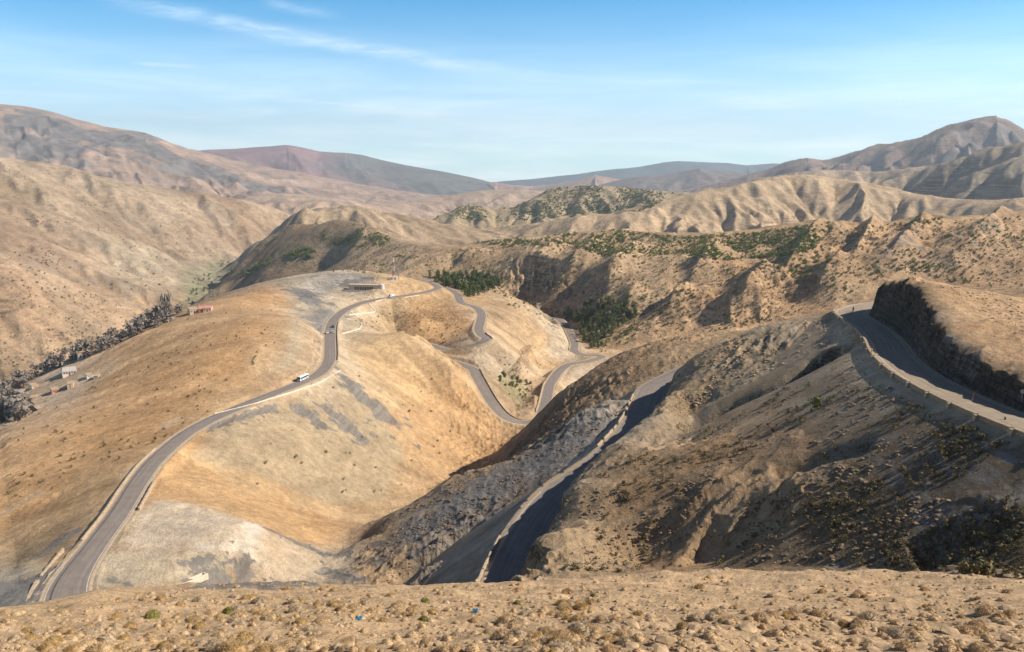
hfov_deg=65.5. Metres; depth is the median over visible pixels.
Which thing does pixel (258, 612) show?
cushion shrub
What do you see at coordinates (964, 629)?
cushion shrub
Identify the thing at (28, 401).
bare tree
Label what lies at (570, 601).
cushion shrub
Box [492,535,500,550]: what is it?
parapet
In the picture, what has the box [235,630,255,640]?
cushion shrub
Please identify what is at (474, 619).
cushion shrub
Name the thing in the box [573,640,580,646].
cushion shrub
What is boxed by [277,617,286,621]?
cushion shrub
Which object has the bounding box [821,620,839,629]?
rock
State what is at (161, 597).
cushion shrub
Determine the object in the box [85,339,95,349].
bare tree
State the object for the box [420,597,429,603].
cushion shrub
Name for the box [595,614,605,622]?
cushion shrub
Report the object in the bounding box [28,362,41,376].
bare tree
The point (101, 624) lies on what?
rock
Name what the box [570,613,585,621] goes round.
cushion shrub
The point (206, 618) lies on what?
rock
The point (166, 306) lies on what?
poplar tree
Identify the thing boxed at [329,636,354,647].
rock
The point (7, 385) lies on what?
bare tree
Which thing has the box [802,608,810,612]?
cushion shrub
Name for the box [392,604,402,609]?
cushion shrub
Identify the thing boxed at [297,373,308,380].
coach
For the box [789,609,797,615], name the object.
cushion shrub
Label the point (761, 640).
rock
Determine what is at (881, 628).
cushion shrub
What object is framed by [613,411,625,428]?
parapet
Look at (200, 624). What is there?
cushion shrub
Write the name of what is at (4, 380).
bare tree
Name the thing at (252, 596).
cushion shrub
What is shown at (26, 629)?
cushion shrub
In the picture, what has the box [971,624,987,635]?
cushion shrub
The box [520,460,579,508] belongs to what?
parapet
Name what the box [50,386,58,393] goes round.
house
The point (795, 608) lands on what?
cushion shrub
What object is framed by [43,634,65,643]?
cushion shrub
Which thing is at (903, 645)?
cushion shrub
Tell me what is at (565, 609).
cushion shrub
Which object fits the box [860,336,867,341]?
parapet wall
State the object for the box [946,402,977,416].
parapet wall
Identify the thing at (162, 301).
poplar tree
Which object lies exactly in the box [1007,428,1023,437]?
parapet wall
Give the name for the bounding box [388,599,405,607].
cushion shrub
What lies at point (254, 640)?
cushion shrub
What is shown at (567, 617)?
cushion shrub
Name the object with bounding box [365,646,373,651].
cushion shrub
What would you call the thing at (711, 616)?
cushion shrub
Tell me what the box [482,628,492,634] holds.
cushion shrub
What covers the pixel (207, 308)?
house
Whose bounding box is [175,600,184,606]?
cushion shrub
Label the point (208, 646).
cushion shrub
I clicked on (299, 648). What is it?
cushion shrub
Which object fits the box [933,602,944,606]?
rock
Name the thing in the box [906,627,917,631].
cushion shrub
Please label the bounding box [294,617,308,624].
cushion shrub
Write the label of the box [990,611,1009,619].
cushion shrub
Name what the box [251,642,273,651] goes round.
cushion shrub
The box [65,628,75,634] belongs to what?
cushion shrub
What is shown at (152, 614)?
cushion shrub
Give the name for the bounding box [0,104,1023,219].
mountains
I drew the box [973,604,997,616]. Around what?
cushion shrub
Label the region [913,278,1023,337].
loose stones
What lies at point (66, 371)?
house
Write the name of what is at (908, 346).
road shoulder
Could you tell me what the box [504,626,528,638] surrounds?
cushion shrub
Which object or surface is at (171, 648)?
cushion shrub
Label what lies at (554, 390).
road shoulder
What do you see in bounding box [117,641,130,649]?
cushion shrub
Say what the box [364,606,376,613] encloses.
cushion shrub
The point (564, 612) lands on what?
cushion shrub
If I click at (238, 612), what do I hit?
rock
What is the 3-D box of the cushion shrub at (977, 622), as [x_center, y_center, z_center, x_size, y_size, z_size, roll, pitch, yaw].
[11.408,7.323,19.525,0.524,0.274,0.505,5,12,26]
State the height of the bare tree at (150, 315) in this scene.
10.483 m
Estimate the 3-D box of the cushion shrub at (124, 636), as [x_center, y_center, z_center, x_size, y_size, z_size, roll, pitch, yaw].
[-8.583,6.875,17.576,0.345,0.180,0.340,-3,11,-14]
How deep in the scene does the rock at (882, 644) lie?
15.47 m
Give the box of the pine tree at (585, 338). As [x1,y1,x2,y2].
[582,334,587,341]
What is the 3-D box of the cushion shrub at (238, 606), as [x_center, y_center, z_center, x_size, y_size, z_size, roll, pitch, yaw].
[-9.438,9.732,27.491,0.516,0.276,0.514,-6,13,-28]
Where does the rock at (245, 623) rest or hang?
on the foreground slope
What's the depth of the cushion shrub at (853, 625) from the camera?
17.09 m
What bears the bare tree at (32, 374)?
on the ground at (214, 511)
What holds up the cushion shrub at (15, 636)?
on the foreground slope
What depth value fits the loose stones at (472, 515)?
256.32 m
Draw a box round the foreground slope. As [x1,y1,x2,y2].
[0,569,1023,651]
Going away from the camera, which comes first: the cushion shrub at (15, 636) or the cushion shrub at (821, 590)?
the cushion shrub at (15, 636)
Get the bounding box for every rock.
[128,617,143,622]
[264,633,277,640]
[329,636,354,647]
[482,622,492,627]
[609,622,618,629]
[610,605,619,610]
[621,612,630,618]
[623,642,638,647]
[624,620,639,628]
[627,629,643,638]
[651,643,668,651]
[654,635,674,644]
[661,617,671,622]
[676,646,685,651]
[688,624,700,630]
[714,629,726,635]
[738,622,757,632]
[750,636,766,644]
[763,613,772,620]
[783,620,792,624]
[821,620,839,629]
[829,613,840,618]
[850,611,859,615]
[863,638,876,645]
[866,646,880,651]
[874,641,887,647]
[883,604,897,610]
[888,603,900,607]
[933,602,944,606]
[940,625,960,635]
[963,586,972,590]
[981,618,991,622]
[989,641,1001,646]
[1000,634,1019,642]
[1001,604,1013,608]
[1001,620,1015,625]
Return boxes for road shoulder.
[39,279,463,601]
[89,279,442,590]
[435,291,606,424]
[440,285,597,419]
[479,364,683,581]
[835,302,985,422]
[866,311,1023,413]
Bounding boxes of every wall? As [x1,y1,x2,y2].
[26,580,39,600]
[40,548,63,576]
[80,448,155,540]
[138,480,155,510]
[214,370,340,413]
[337,321,339,359]
[341,318,361,333]
[348,305,374,314]
[480,368,532,419]
[536,381,544,410]
[837,317,846,321]
[844,321,854,326]
[851,326,859,330]
[856,331,864,336]
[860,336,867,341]
[863,342,869,347]
[865,348,874,355]
[870,355,883,364]
[878,364,894,373]
[890,372,910,383]
[905,382,929,393]
[924,392,950,404]
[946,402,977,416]
[972,414,1013,430]
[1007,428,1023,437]
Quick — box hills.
[0,142,1023,392]
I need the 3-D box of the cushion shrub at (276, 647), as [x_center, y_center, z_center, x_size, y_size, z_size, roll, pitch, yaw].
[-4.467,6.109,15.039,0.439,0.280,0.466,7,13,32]
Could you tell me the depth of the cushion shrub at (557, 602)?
24.94 m
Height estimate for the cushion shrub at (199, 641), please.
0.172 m
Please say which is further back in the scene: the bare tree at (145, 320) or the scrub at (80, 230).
the scrub at (80, 230)
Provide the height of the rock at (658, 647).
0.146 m
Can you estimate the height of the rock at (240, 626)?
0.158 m
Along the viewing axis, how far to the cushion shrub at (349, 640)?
15.05 m
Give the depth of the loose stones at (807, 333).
265.00 m
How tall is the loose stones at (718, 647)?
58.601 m
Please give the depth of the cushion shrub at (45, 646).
16.37 m
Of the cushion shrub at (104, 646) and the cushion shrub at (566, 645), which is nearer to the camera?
the cushion shrub at (566, 645)
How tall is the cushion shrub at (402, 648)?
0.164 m
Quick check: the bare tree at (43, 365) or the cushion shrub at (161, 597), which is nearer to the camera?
the cushion shrub at (161, 597)
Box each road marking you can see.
[49,395,262,599]
[86,323,336,591]
[483,492,540,581]
[840,304,911,381]
[863,309,1021,414]
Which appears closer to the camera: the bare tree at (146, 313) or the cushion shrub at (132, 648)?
the cushion shrub at (132, 648)
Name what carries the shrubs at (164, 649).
on the foreground slope
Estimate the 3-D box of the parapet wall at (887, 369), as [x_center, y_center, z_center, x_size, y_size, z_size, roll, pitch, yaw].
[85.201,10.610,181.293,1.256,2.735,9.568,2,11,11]
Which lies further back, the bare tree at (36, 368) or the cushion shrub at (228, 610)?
the bare tree at (36, 368)
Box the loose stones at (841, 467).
[556,355,1023,577]
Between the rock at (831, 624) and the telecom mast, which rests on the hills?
the telecom mast
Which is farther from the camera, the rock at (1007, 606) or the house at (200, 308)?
the house at (200, 308)
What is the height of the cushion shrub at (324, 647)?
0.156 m
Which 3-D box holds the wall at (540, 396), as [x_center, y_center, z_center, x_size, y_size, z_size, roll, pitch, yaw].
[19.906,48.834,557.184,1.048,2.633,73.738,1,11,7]
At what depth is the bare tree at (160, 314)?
537.07 m
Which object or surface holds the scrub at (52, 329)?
on the hills
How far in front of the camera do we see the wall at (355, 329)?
566.88 m
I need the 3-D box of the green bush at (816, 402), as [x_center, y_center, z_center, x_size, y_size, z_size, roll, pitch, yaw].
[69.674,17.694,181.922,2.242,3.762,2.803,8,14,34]
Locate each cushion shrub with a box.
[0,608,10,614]
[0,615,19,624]
[8,633,21,640]
[14,638,26,643]
[21,626,34,633]
[23,633,38,640]
[30,627,45,634]
[36,640,59,651]
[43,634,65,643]
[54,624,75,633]
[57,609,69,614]
[62,643,79,651]
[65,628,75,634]
[72,630,84,637]
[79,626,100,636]
[79,639,94,644]
[84,639,116,651]
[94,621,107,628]
[97,630,116,643]
[107,616,120,620]
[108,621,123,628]
[111,612,122,616]
[116,633,129,639]
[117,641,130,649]
[123,621,137,628]
[127,646,138,651]
[135,646,148,651]
[140,596,149,601]
[143,608,159,618]
[143,630,157,637]
[144,635,157,642]
[155,594,166,600]
[156,638,172,649]
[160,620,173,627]
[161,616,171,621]
[166,646,173,650]
[167,634,177,638]
[168,635,188,644]
[173,645,185,651]
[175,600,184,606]
[184,646,194,651]
[186,615,201,620]
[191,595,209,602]
[192,621,206,628]
[194,638,207,646]
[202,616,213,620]
[202,638,221,650]
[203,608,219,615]
[209,642,218,651]
[212,630,225,636]
[215,638,233,651]
[218,639,249,651]
[222,607,234,613]
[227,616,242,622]
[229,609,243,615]
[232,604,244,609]
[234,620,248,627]
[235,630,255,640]
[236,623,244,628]
[239,594,248,599]
[247,593,257,598]
[248,637,258,643]
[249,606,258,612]
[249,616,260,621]
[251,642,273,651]
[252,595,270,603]
[253,609,262,614]
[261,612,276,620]
[269,643,286,651]
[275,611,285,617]
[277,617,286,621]
[278,638,297,647]
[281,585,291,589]
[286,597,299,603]
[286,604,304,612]
[292,644,306,651]
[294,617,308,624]
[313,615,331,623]
[319,645,330,651]
[327,599,341,606]
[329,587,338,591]
[337,604,346,610]
[338,645,344,650]
[341,637,357,645]
[346,602,361,610]
[351,608,360,613]
[358,647,364,651]
[359,598,371,604]
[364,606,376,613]
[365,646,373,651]
[377,617,387,621]
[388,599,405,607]
[391,643,398,648]
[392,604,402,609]
[392,609,401,613]
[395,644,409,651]
[405,606,413,611]
[419,615,426,621]
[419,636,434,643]
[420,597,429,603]
[426,608,438,613]
[438,644,450,651]
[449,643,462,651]
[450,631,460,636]
[470,616,479,622]
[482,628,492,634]
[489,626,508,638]
[496,612,514,623]
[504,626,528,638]
[506,621,521,628]
[508,617,523,624]
[513,586,525,591]
[519,610,527,614]
[521,645,535,651]
[522,640,542,648]
[530,630,543,638]
[536,637,547,645]
[542,626,553,633]
[545,629,561,635]
[546,611,554,615]
[546,633,571,645]
[548,637,576,651]
[552,626,575,636]
[554,610,567,617]
[555,598,568,605]
[555,612,564,617]
[557,602,572,608]
[559,606,570,612]
[562,614,570,620]
[566,599,575,604]
[568,620,592,634]
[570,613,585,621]
[570,627,583,634]
[572,601,589,609]
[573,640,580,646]
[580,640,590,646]
[585,598,596,603]
[592,625,601,630]
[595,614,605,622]
[599,634,616,643]
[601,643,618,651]
[609,615,623,621]
[613,627,630,636]
[615,636,634,645]
[633,610,643,616]
[675,621,689,629]
[687,612,701,621]
[694,584,703,588]
[704,611,720,620]
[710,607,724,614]
[717,616,725,622]
[751,611,764,620]
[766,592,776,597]
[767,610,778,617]
[780,611,793,619]
[788,606,799,612]
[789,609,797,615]
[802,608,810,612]
[809,607,827,617]
[816,588,827,593]
[829,617,838,620]
[836,596,847,601]
[836,618,849,627]
[849,591,862,597]
[849,617,867,626]
[850,622,863,628]
[855,609,883,621]
[877,625,886,632]
[882,624,909,638]
[890,619,899,624]
[894,639,916,650]
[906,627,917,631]
[933,636,947,643]
[954,624,976,634]
[954,643,965,649]
[956,614,965,618]
[966,640,991,651]
[967,618,985,625]
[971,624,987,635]
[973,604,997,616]
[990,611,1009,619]
[1001,589,1014,593]
[1003,609,1017,616]
[1014,624,1023,628]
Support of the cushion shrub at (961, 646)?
on the foreground slope
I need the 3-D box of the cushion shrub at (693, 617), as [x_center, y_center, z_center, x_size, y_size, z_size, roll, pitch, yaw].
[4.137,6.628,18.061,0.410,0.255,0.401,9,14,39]
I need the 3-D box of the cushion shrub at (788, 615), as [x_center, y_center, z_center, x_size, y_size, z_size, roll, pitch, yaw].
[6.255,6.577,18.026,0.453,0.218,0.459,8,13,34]
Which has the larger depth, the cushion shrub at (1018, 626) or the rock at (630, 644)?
the cushion shrub at (1018, 626)
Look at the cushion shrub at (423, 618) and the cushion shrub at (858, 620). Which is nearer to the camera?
the cushion shrub at (858, 620)
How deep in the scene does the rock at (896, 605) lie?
27.09 m
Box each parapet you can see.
[475,569,483,581]
[482,548,492,569]
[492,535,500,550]
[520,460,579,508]
[597,429,612,446]
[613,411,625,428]
[625,394,633,410]
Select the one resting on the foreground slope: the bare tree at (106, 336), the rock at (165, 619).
the rock at (165, 619)
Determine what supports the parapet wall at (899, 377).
on the road shoulder at (858, 334)
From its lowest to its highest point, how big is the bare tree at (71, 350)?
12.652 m
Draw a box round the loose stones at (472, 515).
[359,410,620,578]
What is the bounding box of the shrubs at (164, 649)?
[7,568,1023,651]
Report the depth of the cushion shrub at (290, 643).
15.47 m
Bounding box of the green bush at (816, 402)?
[812,396,821,408]
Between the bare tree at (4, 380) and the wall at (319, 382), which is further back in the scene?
the bare tree at (4, 380)
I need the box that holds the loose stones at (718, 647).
[0,568,1023,651]
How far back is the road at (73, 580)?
258.12 m
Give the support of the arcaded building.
on the ground at (214, 511)
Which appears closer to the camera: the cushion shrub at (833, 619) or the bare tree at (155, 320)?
the cushion shrub at (833, 619)
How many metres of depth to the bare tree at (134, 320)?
536.34 m
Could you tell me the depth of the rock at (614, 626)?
16.27 m
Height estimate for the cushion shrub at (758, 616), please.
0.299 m
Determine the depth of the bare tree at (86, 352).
519.12 m
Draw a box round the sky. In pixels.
[0,0,1023,181]
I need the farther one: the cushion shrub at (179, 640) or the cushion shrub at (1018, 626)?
the cushion shrub at (1018, 626)
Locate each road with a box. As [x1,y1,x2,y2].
[43,279,465,600]
[431,285,605,423]
[481,366,681,582]
[836,302,1023,430]
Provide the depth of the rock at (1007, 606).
24.59 m
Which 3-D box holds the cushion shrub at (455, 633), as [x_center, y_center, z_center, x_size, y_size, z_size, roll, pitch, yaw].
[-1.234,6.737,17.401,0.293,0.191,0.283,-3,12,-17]
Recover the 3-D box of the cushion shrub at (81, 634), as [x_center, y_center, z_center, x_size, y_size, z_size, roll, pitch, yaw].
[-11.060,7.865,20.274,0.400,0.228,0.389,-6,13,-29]
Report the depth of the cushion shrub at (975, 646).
14.20 m
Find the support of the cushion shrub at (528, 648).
on the foreground slope
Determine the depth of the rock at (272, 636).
17.42 m
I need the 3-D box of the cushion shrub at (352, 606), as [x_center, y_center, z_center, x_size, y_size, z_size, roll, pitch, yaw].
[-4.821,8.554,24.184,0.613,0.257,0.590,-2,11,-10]
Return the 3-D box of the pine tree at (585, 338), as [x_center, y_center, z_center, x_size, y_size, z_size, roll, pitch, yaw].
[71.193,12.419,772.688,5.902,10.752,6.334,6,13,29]
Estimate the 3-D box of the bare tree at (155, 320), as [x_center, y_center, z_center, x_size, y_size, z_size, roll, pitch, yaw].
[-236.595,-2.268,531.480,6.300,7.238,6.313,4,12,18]
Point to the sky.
(486, 90)
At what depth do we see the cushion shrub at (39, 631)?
20.82 m
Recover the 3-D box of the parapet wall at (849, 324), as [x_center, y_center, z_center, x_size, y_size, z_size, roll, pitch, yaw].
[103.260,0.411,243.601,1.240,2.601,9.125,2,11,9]
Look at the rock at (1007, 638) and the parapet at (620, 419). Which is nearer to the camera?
the rock at (1007, 638)
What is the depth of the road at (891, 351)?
182.57 m
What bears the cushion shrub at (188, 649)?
on the foreground slope
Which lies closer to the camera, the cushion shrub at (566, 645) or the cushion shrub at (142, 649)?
the cushion shrub at (566, 645)
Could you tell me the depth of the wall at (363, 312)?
633.34 m
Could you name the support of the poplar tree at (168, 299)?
on the ground at (214, 511)
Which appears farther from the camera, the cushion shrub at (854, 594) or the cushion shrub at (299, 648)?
the cushion shrub at (854, 594)
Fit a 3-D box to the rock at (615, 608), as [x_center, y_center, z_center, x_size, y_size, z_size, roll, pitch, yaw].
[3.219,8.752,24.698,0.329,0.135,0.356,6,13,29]
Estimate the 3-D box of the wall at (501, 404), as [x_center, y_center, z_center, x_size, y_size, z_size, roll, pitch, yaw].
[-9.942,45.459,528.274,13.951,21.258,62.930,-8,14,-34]
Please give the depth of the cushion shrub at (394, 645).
14.53 m
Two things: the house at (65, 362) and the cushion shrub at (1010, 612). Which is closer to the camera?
the cushion shrub at (1010, 612)
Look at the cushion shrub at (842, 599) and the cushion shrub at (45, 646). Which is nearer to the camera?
the cushion shrub at (45, 646)
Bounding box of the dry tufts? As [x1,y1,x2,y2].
[551,356,1023,578]
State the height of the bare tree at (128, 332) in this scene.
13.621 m
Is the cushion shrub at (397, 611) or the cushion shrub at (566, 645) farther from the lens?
the cushion shrub at (397, 611)
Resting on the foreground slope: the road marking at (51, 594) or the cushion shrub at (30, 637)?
the cushion shrub at (30, 637)
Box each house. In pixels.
[25,394,38,398]
[28,382,38,388]
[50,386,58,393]
[60,366,76,377]
[61,360,72,366]
[67,380,73,388]
[76,351,88,360]
[84,372,92,378]
[187,306,198,314]
[198,306,203,312]
[203,305,212,312]
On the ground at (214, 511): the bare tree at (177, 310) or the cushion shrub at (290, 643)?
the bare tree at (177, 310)
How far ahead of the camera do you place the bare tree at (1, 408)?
419.76 m
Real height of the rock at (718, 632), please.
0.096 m
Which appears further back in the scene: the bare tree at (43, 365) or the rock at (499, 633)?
the bare tree at (43, 365)
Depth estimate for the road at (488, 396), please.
600.80 m
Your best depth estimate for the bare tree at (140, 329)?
525.80 m
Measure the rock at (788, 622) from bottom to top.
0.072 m
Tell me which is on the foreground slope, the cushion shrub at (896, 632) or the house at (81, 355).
the cushion shrub at (896, 632)
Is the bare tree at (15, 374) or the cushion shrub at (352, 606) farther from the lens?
the bare tree at (15, 374)
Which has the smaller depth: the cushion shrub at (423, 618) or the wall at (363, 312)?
the cushion shrub at (423, 618)
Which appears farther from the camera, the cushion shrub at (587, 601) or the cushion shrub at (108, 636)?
the cushion shrub at (587, 601)
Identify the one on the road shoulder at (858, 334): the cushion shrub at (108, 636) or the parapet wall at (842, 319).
the parapet wall at (842, 319)
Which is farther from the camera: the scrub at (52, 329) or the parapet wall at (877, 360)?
the scrub at (52, 329)
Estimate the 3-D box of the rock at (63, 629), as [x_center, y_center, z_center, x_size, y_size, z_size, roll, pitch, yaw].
[-11.873,8.044,21.064,0.586,0.356,0.621,10,15,42]
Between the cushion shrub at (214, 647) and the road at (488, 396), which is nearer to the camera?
the cushion shrub at (214, 647)
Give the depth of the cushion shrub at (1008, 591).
29.76 m
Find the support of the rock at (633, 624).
on the foreground slope
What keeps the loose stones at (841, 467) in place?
on the ground at (214, 511)
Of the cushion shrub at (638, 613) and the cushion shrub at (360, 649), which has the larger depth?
the cushion shrub at (638, 613)
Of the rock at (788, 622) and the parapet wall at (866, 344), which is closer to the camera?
the rock at (788, 622)
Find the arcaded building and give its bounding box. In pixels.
[341,283,384,291]
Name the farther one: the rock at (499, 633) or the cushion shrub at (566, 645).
the rock at (499, 633)
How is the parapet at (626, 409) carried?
on the road shoulder at (519, 510)
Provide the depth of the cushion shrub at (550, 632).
15.76 m
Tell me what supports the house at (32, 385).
on the ground at (214, 511)
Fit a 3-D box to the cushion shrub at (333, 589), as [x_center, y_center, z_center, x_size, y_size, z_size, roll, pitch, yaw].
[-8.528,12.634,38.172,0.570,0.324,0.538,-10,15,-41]
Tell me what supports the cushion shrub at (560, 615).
on the foreground slope
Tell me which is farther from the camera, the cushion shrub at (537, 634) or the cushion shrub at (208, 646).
the cushion shrub at (208, 646)
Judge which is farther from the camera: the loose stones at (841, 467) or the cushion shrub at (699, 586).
the loose stones at (841, 467)
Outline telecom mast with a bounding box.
[392,253,394,276]
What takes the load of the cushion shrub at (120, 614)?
on the foreground slope
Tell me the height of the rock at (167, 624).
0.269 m
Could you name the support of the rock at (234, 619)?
on the foreground slope
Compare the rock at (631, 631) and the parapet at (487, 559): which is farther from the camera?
the parapet at (487, 559)
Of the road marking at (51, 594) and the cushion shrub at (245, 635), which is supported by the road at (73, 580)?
the road marking at (51, 594)
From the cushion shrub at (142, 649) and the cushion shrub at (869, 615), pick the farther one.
the cushion shrub at (869, 615)
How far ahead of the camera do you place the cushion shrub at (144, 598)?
33.18 m
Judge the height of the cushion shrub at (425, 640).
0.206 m
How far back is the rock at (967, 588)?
32.89 m
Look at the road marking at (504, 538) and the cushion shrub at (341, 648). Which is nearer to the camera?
the cushion shrub at (341, 648)
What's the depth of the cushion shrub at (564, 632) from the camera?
15.47 m
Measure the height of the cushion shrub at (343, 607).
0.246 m
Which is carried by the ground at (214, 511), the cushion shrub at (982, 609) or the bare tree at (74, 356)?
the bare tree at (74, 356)
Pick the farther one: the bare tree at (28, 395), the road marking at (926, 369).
the bare tree at (28, 395)
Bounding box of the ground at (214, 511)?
[0,277,1023,606]
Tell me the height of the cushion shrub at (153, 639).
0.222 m
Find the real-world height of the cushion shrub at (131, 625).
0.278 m
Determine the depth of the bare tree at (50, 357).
530.25 m
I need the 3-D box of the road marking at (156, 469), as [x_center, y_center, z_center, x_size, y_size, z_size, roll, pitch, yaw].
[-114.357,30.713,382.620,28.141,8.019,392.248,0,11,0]
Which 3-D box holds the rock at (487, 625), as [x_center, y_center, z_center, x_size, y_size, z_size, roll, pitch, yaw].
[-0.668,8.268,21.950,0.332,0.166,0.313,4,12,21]
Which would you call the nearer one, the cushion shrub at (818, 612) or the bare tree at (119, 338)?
the cushion shrub at (818, 612)
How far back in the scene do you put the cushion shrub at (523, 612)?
24.05 m
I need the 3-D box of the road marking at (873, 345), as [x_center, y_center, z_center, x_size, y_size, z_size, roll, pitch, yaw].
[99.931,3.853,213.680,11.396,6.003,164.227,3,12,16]
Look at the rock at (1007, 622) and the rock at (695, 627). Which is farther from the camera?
the rock at (1007, 622)
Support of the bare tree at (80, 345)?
on the ground at (214, 511)
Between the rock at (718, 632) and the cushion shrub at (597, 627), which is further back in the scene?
the cushion shrub at (597, 627)
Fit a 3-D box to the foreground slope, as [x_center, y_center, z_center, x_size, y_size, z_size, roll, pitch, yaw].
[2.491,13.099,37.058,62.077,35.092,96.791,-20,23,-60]
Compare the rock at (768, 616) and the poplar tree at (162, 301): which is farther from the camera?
the poplar tree at (162, 301)
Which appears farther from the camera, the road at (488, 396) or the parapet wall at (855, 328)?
the road at (488, 396)
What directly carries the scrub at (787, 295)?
on the hills
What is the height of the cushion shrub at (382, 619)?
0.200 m
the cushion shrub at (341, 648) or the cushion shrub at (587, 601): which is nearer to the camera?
the cushion shrub at (341, 648)
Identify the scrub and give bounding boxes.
[0,171,259,298]
[0,285,128,366]
[2,303,545,496]
[232,217,1023,350]
[321,216,942,318]
[433,185,673,220]
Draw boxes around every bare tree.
[0,375,11,388]
[0,381,14,395]
[0,399,9,421]
[0,400,12,416]
[6,387,25,396]
[6,394,33,415]
[6,397,32,420]
[7,392,37,416]
[10,370,23,379]
[13,378,21,388]
[15,371,26,380]
[17,376,28,387]
[27,371,34,379]
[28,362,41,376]
[40,362,49,371]
[44,352,60,367]
[52,359,61,369]
[58,351,65,360]
[67,343,81,359]
[71,349,78,359]
[74,339,90,350]
[82,348,92,357]
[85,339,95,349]
[94,332,109,349]
[96,340,108,350]
[106,326,114,339]
[110,336,118,346]
[115,333,123,342]
[119,321,133,338]
[129,317,140,327]
[129,325,137,335]
[135,321,144,332]
[139,316,151,328]
[143,308,151,320]
[148,310,153,319]
[151,305,162,318]
[152,305,163,318]
[152,317,162,326]
[156,309,170,322]
[157,311,168,323]
[162,310,173,320]
[175,303,183,313]
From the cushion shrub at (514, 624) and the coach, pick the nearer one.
the cushion shrub at (514, 624)
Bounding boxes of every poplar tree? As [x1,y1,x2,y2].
[160,293,164,309]
[164,293,168,308]
[166,290,171,309]
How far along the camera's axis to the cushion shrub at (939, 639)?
15.12 m
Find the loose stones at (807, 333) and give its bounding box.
[507,319,845,445]
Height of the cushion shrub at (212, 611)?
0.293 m
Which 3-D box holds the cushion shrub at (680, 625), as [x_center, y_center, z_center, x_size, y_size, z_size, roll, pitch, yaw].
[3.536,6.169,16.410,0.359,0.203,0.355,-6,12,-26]
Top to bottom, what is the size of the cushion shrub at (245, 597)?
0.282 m
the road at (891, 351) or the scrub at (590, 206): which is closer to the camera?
the road at (891, 351)
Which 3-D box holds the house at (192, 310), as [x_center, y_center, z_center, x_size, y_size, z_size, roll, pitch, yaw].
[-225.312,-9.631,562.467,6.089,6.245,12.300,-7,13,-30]
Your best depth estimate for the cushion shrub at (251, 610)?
26.68 m
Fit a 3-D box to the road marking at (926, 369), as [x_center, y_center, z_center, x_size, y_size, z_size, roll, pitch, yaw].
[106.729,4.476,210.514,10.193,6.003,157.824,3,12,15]
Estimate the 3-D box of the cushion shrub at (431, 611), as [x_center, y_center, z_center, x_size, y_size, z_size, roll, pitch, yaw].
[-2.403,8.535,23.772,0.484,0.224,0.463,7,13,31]
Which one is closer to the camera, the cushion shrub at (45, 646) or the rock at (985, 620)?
the cushion shrub at (45, 646)
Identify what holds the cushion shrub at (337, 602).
on the foreground slope
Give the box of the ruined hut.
[183,572,207,583]
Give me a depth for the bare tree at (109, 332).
572.25 m
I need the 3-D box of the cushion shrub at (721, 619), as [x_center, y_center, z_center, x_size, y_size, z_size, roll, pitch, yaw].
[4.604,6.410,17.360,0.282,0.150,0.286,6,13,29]
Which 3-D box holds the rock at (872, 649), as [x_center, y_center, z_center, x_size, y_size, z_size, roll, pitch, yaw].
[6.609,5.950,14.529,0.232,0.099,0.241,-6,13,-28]
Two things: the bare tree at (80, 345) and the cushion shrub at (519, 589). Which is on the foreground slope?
the cushion shrub at (519, 589)
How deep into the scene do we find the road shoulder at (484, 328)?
601.30 m
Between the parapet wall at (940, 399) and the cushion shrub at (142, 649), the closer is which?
the cushion shrub at (142, 649)

